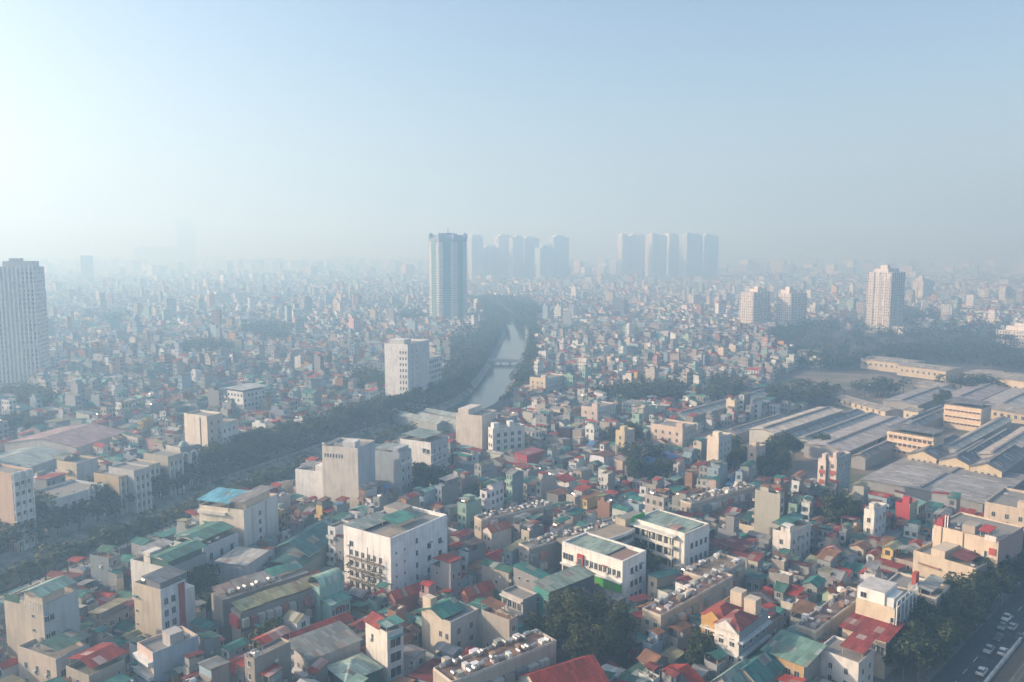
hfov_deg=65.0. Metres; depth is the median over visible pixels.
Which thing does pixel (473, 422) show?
apartment block
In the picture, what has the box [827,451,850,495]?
tube house
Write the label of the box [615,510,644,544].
stair tower
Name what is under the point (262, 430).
tree
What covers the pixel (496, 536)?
house
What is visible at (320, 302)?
apartment block
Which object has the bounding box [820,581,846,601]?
house
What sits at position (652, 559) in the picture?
tree
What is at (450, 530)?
house
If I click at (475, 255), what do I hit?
apartment tower
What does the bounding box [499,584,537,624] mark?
house
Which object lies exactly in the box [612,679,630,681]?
house
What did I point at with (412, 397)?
tree
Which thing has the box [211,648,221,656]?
house
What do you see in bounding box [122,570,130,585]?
house
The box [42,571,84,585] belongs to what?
house
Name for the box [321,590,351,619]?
house
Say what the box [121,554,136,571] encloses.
house
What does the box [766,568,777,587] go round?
house
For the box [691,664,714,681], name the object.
house
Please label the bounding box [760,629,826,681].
house
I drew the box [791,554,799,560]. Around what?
house
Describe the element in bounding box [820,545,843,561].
house
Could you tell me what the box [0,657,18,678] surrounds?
house
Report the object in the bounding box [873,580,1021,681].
pavement
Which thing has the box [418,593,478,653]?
house
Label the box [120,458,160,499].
town house
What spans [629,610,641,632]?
house
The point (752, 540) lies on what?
house
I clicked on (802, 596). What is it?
house
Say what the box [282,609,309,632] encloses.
house
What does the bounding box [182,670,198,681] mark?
house
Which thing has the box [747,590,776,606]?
house
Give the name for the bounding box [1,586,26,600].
house
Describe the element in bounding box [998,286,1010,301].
apartment block
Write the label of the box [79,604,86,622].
house
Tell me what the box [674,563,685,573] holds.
house
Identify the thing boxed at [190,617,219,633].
house
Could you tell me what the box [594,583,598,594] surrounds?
house
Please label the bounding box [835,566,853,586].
house
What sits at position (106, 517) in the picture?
parapet wall
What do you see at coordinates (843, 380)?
field
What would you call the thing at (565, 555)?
window
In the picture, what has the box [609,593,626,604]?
house
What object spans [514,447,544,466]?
house
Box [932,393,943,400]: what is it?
tree
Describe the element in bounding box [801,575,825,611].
house
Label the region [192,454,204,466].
tree
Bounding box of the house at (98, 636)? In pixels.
[90,625,112,646]
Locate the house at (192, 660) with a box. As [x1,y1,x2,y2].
[183,649,205,680]
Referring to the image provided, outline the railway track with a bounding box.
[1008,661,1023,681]
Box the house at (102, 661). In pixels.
[66,642,129,681]
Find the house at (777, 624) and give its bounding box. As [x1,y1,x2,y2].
[761,602,784,640]
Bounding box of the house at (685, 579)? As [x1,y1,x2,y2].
[675,575,691,589]
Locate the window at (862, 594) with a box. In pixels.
[860,591,866,597]
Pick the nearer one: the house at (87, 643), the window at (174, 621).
the house at (87, 643)
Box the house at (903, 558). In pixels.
[893,545,916,572]
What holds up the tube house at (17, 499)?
on the ground at (92, 530)
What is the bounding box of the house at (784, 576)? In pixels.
[773,570,797,585]
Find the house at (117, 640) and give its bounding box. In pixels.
[113,635,127,646]
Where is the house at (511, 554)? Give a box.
[503,539,526,565]
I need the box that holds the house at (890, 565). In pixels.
[873,558,907,574]
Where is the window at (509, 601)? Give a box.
[508,599,511,607]
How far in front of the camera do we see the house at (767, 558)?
251.40 m
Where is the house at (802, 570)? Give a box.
[786,559,812,586]
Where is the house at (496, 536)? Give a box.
[482,520,512,551]
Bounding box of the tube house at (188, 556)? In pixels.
[130,538,207,599]
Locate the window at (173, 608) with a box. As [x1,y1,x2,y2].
[171,605,175,613]
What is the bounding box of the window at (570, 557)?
[568,554,572,561]
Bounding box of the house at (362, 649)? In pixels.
[360,645,365,654]
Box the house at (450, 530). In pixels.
[447,517,457,545]
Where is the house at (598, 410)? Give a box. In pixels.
[581,401,614,420]
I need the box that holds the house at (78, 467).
[53,452,97,481]
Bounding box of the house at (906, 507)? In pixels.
[894,495,917,529]
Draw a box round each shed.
[263,551,319,574]
[274,515,340,568]
[392,410,446,431]
[417,412,455,432]
[423,408,455,418]
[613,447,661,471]
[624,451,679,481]
[669,392,766,424]
[695,389,779,406]
[722,413,786,441]
[749,406,842,444]
[788,408,865,437]
[796,412,880,451]
[804,416,911,459]
[833,395,902,416]
[851,440,894,469]
[860,464,1008,512]
[861,356,925,372]
[882,386,955,411]
[887,405,943,427]
[892,456,1023,488]
[897,362,963,380]
[907,434,959,463]
[909,407,943,427]
[913,380,953,389]
[939,439,992,469]
[940,416,1012,453]
[950,382,1009,399]
[962,369,1023,387]
[965,428,1011,455]
[968,444,1023,476]
[976,426,1023,457]
[983,388,1023,405]
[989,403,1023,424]
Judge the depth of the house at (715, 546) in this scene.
256.30 m
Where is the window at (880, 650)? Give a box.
[876,646,883,654]
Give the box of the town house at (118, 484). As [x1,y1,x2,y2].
[94,468,128,514]
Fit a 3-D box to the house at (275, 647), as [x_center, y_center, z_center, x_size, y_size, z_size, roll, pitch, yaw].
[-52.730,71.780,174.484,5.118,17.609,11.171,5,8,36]
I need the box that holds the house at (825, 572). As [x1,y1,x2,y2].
[816,566,838,588]
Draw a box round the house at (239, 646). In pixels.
[219,638,250,659]
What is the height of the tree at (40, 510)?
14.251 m
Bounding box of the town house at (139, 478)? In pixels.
[109,462,152,513]
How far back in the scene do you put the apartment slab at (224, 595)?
209.97 m
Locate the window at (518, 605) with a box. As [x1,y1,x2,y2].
[517,603,520,611]
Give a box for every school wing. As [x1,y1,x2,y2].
[560,532,645,605]
[629,509,708,571]
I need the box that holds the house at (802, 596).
[794,593,809,613]
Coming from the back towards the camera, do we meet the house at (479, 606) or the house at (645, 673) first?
the house at (479, 606)
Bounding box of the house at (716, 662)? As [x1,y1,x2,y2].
[703,648,727,679]
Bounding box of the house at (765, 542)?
[744,530,772,557]
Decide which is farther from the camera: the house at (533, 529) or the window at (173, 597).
the house at (533, 529)
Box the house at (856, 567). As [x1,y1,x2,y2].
[844,560,864,581]
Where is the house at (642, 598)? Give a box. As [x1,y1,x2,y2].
[627,593,652,610]
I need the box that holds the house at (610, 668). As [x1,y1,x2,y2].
[601,664,624,678]
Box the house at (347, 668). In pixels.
[327,652,383,681]
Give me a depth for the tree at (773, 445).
365.57 m
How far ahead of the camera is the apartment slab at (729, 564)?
229.14 m
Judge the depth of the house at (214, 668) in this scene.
171.38 m
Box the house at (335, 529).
[326,511,349,566]
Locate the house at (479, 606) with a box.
[467,602,487,647]
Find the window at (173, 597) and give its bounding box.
[171,594,175,602]
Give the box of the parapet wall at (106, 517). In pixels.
[0,331,502,556]
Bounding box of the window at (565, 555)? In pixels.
[563,552,567,559]
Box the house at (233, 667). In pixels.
[227,647,257,681]
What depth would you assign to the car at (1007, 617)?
217.40 m
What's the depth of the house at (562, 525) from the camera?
257.12 m
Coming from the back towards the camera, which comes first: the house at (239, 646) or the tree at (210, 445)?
the tree at (210, 445)
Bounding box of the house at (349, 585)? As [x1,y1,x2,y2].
[344,582,353,591]
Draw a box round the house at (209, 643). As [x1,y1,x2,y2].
[196,631,222,658]
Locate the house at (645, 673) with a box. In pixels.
[638,661,661,681]
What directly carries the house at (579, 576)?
on the ground at (92, 530)
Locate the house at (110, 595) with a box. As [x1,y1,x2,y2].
[95,591,116,598]
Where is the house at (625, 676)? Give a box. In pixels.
[616,672,652,681]
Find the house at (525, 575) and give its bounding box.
[511,561,549,590]
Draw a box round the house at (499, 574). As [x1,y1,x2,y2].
[478,559,512,592]
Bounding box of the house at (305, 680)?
[297,678,318,681]
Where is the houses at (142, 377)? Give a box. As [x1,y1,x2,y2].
[0,255,1023,654]
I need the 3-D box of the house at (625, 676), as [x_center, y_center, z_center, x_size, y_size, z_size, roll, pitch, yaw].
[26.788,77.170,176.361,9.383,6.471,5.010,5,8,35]
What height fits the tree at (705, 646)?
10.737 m
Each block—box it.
[4,575,80,658]
[99,292,106,319]
[184,410,222,468]
[196,485,278,547]
[205,290,229,303]
[219,418,238,462]
[226,383,267,411]
[233,292,249,301]
[295,461,322,503]
[318,295,323,306]
[322,437,375,508]
[343,502,446,593]
[375,442,412,496]
[384,338,429,411]
[400,428,449,485]
[429,355,442,400]
[456,404,495,454]
[488,420,524,453]
[688,294,701,303]
[714,295,726,305]
[739,286,770,322]
[743,275,754,279]
[776,287,806,327]
[807,303,825,313]
[889,570,949,610]
[892,325,917,334]
[911,276,933,297]
[912,541,990,583]
[933,512,1023,601]
[995,323,1023,348]
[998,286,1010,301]
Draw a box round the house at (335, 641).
[288,621,362,681]
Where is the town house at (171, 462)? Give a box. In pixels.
[144,449,184,496]
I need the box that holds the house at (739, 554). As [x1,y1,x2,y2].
[722,550,749,568]
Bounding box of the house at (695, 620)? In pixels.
[688,613,700,632]
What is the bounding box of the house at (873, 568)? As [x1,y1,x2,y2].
[863,560,880,579]
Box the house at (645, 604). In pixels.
[636,601,653,610]
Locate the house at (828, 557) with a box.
[816,547,838,574]
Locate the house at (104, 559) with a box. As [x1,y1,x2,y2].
[90,544,124,591]
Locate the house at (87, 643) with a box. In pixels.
[79,632,90,648]
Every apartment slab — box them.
[211,560,308,643]
[229,572,319,640]
[433,629,555,681]
[474,499,552,542]
[519,512,624,574]
[642,568,732,649]
[680,481,755,517]
[684,550,744,588]
[795,586,856,643]
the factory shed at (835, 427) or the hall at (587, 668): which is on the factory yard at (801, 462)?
the factory shed at (835, 427)
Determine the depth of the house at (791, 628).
194.41 m
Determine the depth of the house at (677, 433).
399.74 m
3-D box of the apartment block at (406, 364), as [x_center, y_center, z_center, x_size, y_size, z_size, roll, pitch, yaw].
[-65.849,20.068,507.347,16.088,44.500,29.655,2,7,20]
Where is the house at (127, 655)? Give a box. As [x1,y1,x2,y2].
[120,646,129,663]
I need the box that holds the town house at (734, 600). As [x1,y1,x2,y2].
[700,586,746,656]
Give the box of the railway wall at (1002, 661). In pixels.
[983,632,1023,681]
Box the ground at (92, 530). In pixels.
[0,258,1023,681]
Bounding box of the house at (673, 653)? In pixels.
[661,645,686,664]
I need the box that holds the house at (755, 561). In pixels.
[746,551,764,572]
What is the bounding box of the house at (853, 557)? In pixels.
[843,554,857,561]
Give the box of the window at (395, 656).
[390,649,401,663]
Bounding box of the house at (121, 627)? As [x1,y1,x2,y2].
[112,620,135,640]
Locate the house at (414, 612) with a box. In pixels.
[409,607,421,616]
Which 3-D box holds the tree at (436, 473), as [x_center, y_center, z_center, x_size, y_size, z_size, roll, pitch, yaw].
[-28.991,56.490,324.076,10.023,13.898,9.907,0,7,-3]
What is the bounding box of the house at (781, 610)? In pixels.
[776,606,786,629]
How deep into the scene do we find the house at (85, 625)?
197.04 m
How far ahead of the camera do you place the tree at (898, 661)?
185.62 m
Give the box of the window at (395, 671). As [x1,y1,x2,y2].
[390,664,401,678]
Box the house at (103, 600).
[96,596,111,605]
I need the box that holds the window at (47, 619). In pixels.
[45,616,49,622]
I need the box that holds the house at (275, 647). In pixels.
[244,626,294,681]
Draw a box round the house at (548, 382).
[530,373,564,393]
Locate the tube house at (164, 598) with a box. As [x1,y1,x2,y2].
[132,565,195,637]
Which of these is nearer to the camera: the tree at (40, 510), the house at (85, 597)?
the house at (85, 597)
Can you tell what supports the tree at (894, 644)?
on the ground at (92, 530)
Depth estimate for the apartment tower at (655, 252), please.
2573.17 m
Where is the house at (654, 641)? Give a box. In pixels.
[643,627,664,652]
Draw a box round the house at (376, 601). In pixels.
[366,589,387,611]
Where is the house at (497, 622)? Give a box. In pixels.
[480,596,517,647]
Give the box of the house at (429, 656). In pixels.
[413,644,433,660]
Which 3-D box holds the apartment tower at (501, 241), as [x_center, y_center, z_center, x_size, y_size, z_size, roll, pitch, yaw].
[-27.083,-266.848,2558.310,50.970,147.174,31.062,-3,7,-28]
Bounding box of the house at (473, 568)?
[466,559,482,583]
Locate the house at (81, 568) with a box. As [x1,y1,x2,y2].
[67,556,91,585]
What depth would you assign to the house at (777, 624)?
205.94 m
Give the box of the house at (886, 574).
[881,569,895,579]
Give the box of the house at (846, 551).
[842,548,853,558]
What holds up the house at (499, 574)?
on the ground at (92, 530)
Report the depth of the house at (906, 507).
281.17 m
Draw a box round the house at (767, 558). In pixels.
[757,549,772,561]
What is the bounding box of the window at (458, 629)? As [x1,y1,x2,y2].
[456,627,460,635]
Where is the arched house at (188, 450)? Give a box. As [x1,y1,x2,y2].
[166,441,198,487]
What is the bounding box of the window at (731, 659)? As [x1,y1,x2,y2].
[728,652,733,662]
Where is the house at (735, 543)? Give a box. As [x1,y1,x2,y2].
[720,536,764,560]
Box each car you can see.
[975,666,987,676]
[982,644,994,654]
[993,632,1004,641]
[996,621,1007,630]
[997,647,1008,655]
[1001,612,1011,621]
[1007,622,1017,630]
[1014,632,1023,641]
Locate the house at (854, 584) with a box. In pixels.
[848,581,859,587]
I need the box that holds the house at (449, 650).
[432,641,463,659]
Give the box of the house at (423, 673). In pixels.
[407,658,440,681]
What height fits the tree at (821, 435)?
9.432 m
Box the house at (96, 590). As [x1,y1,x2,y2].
[77,579,102,597]
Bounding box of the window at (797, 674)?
[794,670,799,676]
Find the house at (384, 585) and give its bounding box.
[376,582,392,606]
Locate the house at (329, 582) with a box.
[308,567,343,623]
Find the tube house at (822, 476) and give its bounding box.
[817,452,829,485]
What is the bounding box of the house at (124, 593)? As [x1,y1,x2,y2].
[115,589,132,599]
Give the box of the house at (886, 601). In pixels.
[855,576,917,627]
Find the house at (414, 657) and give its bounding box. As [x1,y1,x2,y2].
[403,644,427,677]
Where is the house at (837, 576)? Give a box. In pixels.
[829,568,847,587]
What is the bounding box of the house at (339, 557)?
[334,534,343,570]
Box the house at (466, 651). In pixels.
[461,647,474,655]
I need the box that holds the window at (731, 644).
[729,637,734,647]
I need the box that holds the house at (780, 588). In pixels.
[773,581,791,606]
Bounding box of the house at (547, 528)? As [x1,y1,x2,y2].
[544,524,551,535]
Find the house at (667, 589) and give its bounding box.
[656,584,674,597]
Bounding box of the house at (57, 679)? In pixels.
[44,676,66,681]
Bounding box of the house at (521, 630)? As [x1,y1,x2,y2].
[518,624,526,633]
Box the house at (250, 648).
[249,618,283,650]
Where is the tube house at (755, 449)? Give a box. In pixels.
[747,441,765,476]
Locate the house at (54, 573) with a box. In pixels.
[45,570,76,588]
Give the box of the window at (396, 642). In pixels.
[390,636,401,648]
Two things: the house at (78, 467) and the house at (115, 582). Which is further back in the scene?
the house at (78, 467)
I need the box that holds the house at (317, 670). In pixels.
[306,657,330,681]
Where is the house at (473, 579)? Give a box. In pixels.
[469,575,477,584]
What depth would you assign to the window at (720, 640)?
186.42 m
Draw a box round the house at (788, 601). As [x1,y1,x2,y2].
[781,584,804,626]
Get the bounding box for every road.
[2,328,500,552]
[120,301,529,555]
[931,584,1023,681]
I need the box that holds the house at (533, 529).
[521,519,543,539]
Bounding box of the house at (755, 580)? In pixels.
[745,572,768,591]
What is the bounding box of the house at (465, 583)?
[461,571,472,588]
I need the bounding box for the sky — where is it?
[0,0,1023,257]
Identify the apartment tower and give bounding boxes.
[0,258,50,383]
[80,255,93,280]
[133,247,177,264]
[176,219,195,261]
[428,232,467,317]
[468,234,482,278]
[483,245,499,277]
[494,234,512,277]
[509,235,523,278]
[524,236,538,277]
[535,245,554,278]
[548,235,568,276]
[617,233,632,275]
[628,234,644,275]
[645,233,666,277]
[665,233,678,275]
[678,233,702,277]
[702,233,718,276]
[865,265,905,332]
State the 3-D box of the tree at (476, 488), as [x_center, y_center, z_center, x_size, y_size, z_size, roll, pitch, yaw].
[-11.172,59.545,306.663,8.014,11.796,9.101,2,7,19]
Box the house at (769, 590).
[761,586,773,597]
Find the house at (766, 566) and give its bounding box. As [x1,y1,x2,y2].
[763,561,770,573]
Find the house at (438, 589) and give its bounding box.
[422,585,442,596]
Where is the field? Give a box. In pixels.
[778,372,904,390]
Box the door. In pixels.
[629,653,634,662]
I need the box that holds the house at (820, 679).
[814,676,836,681]
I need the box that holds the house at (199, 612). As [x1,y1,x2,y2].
[195,597,206,618]
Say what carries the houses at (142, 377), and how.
on the ground at (92, 530)
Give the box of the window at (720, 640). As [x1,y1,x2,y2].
[718,633,723,643]
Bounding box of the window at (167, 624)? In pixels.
[165,620,169,628]
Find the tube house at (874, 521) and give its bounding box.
[863,501,886,536]
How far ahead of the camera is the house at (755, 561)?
236.49 m
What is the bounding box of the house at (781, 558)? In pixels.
[770,548,792,570]
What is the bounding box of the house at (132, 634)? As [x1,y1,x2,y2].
[119,629,142,648]
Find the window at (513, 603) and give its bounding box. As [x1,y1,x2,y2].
[512,601,516,609]
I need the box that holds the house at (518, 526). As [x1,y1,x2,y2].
[512,513,530,542]
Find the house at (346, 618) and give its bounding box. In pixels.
[281,611,353,639]
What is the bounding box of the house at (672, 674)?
[663,667,684,681]
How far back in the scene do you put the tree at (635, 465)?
330.18 m
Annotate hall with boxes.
[516,654,609,681]
[710,658,748,681]
[739,648,784,681]
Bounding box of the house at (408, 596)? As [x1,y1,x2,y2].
[386,582,422,614]
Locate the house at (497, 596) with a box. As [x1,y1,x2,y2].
[494,588,501,608]
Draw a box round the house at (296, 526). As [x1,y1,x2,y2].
[280,520,303,541]
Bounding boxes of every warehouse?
[0,446,70,475]
[4,423,125,454]
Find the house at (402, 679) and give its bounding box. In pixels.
[391,676,415,681]
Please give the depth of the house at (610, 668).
180.66 m
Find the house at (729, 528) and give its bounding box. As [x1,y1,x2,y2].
[717,511,741,538]
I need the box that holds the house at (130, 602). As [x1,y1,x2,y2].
[111,597,134,622]
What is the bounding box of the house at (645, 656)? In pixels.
[636,648,668,681]
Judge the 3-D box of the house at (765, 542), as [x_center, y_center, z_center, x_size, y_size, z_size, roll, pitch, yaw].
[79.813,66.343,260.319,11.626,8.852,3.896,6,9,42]
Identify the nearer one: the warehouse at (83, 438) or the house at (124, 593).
the house at (124, 593)
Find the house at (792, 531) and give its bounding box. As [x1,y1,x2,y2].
[771,511,810,561]
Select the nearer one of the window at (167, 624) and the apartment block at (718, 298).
the window at (167, 624)
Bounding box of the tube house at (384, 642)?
[363,611,404,681]
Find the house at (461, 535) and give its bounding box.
[449,529,474,547]
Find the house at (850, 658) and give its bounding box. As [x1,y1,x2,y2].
[820,632,876,681]
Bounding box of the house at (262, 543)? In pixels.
[255,541,267,545]
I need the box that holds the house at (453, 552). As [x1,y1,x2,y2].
[447,550,459,555]
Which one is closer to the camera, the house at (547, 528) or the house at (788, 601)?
the house at (788, 601)
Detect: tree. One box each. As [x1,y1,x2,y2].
[0,414,14,421]
[3,417,16,432]
[7,414,19,423]
[12,412,29,426]
[23,415,43,428]
[23,415,46,427]
[34,489,44,496]
[35,493,47,508]
[35,498,56,538]
[44,492,57,500]
[52,507,68,518]
[70,500,92,525]
[89,483,110,503]
[97,481,114,512]
[151,469,169,496]
[183,462,194,474]
[187,563,220,591]
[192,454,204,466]
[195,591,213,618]
[196,580,218,612]
[197,447,209,468]
[202,444,226,478]
[206,442,231,475]
[232,434,252,462]
[241,428,261,457]
[247,617,286,649]
[258,427,270,434]
[275,420,290,447]
[289,422,299,428]
[301,417,322,445]
[328,403,349,428]
[341,404,355,416]
[357,412,370,428]
[370,405,381,417]
[373,395,395,412]
[383,395,396,419]
[394,394,403,409]
[396,392,409,403]
[404,389,418,412]
[411,482,429,491]
[412,461,427,477]
[412,463,439,480]
[413,387,428,410]
[426,382,438,396]
[427,464,450,484]
[437,380,449,398]
[471,481,485,496]
[523,586,640,660]
[603,424,619,439]
[609,431,615,441]
[618,440,643,458]
[623,421,639,428]
[625,454,639,468]
[626,457,650,478]
[628,425,643,441]
[634,541,647,557]
[635,539,654,555]
[640,440,667,458]
[642,540,658,553]
[644,463,662,480]
[646,553,664,571]
[654,458,673,477]
[684,646,708,665]
[687,631,715,661]
[691,627,713,655]
[726,451,740,469]
[731,436,740,451]
[731,445,746,466]
[732,434,742,445]
[739,449,746,463]
[756,454,772,475]
[760,443,775,454]
[761,464,777,483]
[762,465,778,478]
[763,435,781,443]
[767,440,786,448]
[770,430,795,447]
[771,449,792,474]
[772,456,792,474]
[775,449,791,474]
[788,439,803,460]
[789,438,801,459]
[818,433,829,438]
[820,488,859,524]
[821,499,855,525]
[846,500,863,520]
[881,646,904,678]
[886,637,921,679]
[893,618,931,670]
[897,635,944,681]
[903,621,914,658]
[908,594,932,623]
[911,628,935,668]
[912,645,946,677]
[917,611,946,624]
[917,615,960,669]
[923,614,962,665]
[928,601,965,625]
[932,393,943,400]
[932,397,949,403]
[935,398,949,405]
[938,388,951,398]
[938,591,968,619]
[942,576,959,592]
[944,574,958,585]
[945,571,981,596]
[948,624,966,654]
[950,588,984,605]
[952,619,968,651]
[958,604,988,643]
[968,569,1000,593]
[968,602,986,636]
[972,550,1014,576]
[977,600,991,629]
[978,583,1000,601]
[990,568,1019,608]
[991,561,1016,595]
[1005,554,1012,564]
[1012,559,1023,592]
[1016,547,1023,561]
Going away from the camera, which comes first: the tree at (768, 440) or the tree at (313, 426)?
the tree at (768, 440)
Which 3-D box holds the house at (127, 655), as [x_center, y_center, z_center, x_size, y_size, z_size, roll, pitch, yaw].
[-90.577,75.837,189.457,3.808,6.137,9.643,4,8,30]
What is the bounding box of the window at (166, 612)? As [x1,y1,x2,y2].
[164,609,169,617]
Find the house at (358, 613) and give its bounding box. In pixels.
[350,601,371,620]
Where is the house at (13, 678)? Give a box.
[0,675,25,681]
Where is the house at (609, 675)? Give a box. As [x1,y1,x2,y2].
[603,670,615,681]
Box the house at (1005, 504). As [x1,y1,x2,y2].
[984,487,1023,525]
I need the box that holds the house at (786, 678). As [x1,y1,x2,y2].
[777,674,806,681]
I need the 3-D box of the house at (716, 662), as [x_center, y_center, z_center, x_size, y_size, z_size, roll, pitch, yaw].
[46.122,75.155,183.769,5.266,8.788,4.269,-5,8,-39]
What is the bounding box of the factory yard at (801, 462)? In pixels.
[696,379,1023,512]
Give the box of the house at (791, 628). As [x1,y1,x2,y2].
[785,621,829,641]
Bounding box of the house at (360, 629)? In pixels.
[346,618,365,647]
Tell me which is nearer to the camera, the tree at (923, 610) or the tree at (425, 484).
the tree at (923, 610)
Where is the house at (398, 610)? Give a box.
[387,604,413,644]
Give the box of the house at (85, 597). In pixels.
[77,589,98,612]
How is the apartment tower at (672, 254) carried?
on the ground at (92, 530)
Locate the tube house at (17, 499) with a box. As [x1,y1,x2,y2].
[0,463,37,552]
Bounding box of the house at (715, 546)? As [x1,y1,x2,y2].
[708,538,726,556]
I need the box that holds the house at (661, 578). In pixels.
[647,568,681,600]
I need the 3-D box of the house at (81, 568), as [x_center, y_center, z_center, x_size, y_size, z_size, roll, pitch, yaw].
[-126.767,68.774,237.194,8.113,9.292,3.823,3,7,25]
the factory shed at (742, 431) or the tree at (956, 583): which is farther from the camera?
the factory shed at (742, 431)
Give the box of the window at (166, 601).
[164,597,168,605]
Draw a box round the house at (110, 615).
[81,598,130,634]
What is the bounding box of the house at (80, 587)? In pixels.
[77,584,95,599]
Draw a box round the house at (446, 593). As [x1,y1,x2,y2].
[437,588,456,600]
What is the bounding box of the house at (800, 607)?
[789,599,816,625]
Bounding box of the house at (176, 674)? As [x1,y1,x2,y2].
[165,665,182,681]
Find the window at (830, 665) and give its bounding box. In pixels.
[828,662,832,669]
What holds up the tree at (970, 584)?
on the ground at (92, 530)
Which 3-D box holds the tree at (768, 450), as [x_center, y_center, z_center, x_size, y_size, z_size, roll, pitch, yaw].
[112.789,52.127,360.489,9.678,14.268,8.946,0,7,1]
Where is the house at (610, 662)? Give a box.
[606,660,626,672]
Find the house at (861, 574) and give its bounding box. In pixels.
[858,567,866,582]
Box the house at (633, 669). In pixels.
[624,662,647,676]
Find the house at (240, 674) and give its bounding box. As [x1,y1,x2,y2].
[235,659,244,681]
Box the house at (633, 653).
[625,633,647,662]
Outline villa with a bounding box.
[35,479,105,535]
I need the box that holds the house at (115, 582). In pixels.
[106,569,123,592]
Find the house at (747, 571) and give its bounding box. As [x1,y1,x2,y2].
[744,568,751,588]
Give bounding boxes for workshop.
[213,546,268,585]
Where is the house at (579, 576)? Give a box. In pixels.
[533,564,595,620]
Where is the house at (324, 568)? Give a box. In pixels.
[319,566,340,571]
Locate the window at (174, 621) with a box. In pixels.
[172,617,176,625]
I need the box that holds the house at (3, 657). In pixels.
[0,651,6,662]
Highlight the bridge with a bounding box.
[486,358,524,363]
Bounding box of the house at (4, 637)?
[0,632,7,659]
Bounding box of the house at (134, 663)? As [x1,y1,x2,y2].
[128,660,137,675]
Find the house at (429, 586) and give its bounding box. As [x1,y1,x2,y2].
[417,580,435,614]
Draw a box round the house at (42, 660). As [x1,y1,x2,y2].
[17,629,88,681]
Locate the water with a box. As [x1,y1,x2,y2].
[0,310,524,591]
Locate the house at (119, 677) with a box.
[104,673,146,681]
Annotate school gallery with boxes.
[556,524,634,571]
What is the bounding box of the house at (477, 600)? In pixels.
[473,597,484,603]
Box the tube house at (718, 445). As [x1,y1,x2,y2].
[707,430,731,469]
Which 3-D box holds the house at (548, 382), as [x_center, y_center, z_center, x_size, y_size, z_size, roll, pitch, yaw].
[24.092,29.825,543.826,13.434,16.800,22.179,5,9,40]
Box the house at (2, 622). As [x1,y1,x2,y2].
[0,600,5,634]
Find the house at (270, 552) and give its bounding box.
[257,546,275,560]
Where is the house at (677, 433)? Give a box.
[650,418,696,446]
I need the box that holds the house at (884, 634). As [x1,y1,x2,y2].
[838,610,905,678]
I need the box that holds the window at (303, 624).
[301,620,305,627]
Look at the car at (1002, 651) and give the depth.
198.69 m
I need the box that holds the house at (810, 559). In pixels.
[803,554,817,575]
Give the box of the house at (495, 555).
[485,549,502,562]
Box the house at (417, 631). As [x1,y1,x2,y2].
[407,624,420,646]
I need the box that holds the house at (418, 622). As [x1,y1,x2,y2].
[413,615,421,644]
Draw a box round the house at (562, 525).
[550,516,570,532]
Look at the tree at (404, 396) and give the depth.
481.90 m
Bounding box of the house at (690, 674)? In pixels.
[661,664,705,681]
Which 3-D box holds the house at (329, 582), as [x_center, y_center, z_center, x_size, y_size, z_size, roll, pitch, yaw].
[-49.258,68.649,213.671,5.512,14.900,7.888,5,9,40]
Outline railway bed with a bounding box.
[993,643,1023,681]
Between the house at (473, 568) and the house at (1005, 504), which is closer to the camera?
the house at (473, 568)
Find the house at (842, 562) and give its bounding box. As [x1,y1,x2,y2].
[838,557,852,567]
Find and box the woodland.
[0,293,1023,592]
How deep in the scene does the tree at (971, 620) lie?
201.61 m
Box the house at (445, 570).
[430,553,462,600]
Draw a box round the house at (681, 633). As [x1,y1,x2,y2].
[664,620,693,660]
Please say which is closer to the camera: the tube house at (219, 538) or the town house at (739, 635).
the town house at (739, 635)
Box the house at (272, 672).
[260,663,282,681]
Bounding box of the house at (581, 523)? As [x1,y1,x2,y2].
[574,520,590,526]
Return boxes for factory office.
[886,423,943,457]
[903,407,923,417]
[943,397,990,430]
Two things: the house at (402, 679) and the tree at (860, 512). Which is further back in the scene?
the tree at (860, 512)
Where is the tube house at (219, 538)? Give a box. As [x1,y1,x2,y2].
[171,521,238,579]
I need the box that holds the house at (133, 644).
[126,636,146,672]
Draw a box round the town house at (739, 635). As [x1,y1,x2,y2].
[713,594,771,668]
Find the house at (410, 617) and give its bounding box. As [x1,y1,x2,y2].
[377,606,417,627]
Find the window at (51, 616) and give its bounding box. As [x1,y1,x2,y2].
[50,613,54,620]
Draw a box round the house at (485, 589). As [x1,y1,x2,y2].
[460,580,494,603]
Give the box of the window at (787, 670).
[785,667,790,674]
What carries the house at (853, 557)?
on the ground at (92, 530)
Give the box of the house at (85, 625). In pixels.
[80,622,96,647]
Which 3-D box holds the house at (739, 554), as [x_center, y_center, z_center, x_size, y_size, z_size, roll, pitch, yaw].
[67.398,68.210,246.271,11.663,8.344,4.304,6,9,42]
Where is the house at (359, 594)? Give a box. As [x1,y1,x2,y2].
[347,586,370,612]
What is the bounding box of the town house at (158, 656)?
[129,626,198,681]
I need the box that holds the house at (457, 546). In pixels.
[447,541,463,552]
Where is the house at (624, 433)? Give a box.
[615,425,634,454]
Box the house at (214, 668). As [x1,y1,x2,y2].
[184,655,229,681]
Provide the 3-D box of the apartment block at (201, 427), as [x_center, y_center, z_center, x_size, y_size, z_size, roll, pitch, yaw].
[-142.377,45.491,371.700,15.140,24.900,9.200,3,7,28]
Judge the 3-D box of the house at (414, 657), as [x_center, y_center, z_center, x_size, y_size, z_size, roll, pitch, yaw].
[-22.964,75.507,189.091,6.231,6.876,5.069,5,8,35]
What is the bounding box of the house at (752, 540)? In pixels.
[746,538,758,549]
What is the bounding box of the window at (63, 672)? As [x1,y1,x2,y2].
[61,668,65,677]
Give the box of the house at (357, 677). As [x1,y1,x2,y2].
[345,673,367,681]
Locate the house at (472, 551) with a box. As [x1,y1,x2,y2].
[459,538,485,571]

